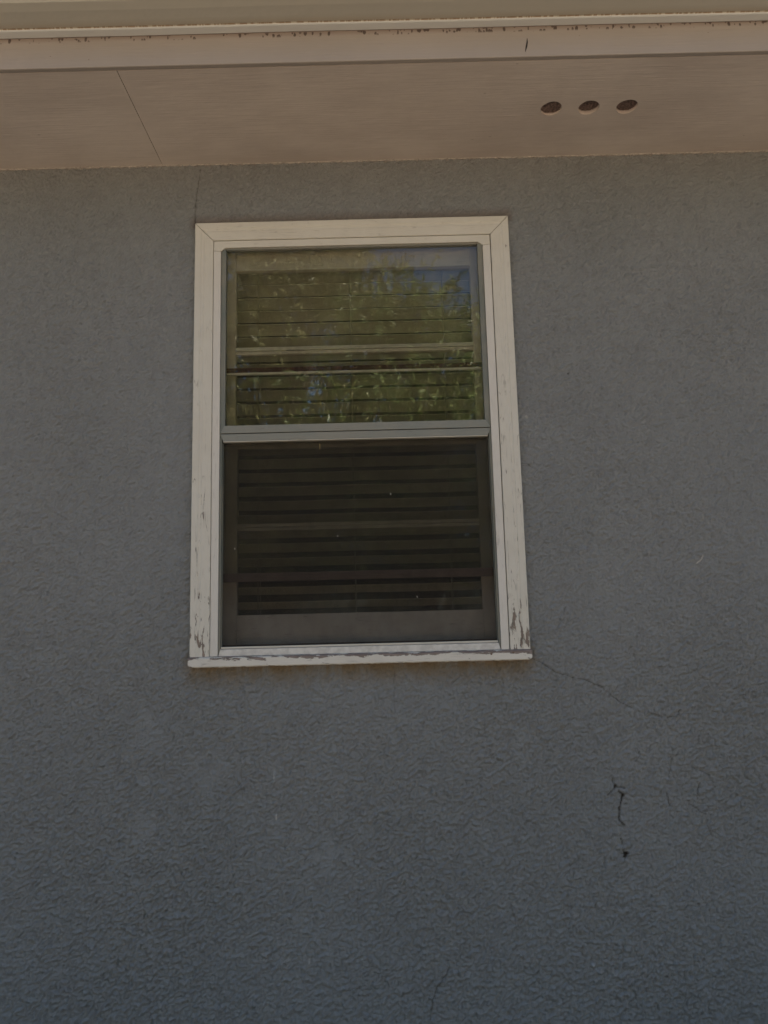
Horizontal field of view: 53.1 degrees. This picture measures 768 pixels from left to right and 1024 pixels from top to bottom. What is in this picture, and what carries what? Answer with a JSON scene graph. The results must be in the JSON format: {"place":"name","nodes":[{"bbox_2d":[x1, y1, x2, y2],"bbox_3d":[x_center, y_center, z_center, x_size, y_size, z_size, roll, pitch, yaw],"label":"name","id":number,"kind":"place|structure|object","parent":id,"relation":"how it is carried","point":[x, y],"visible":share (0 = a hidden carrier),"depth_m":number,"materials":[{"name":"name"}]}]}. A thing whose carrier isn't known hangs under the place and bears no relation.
{"place":"outdoors","nodes":[
{"label":"outdoors","id":0,"kind":"place"},
{"bbox_3d":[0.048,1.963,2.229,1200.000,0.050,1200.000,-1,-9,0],"label":"ground","id":1,"kind":"structure","parent":0,"visible":0},
{"bbox_2d":[0,0,767,1023],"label":"house","id":2,"kind":"structure","parent":1,"relation":"on","point":[532,788],"depth_m":2.47,"materials":[{"name":"paint"}]},
{"bbox_2d":[237,270,481,614],"bbox_3d":[-0.097,-0.279,2.734,0.890,1.360,0.053,-1,-9,0],"label":"window blind","id":3,"kind":"object","parent":2,"relation":"hanging from","point":[300,285],"depth_m":2.74,"materials":[{"name":"white plastic"}]},
{"bbox_2d":[188,216,531,667],"bbox_3d":[-0.094,-0.258,2.639,1.097,1.526,0.170,-1,-9,0],"label":"window","id":4,"kind":"structure","parent":2,"relation":"in","point":[224,252],"depth_m":2.59,"materials":[{"name":"paint"}]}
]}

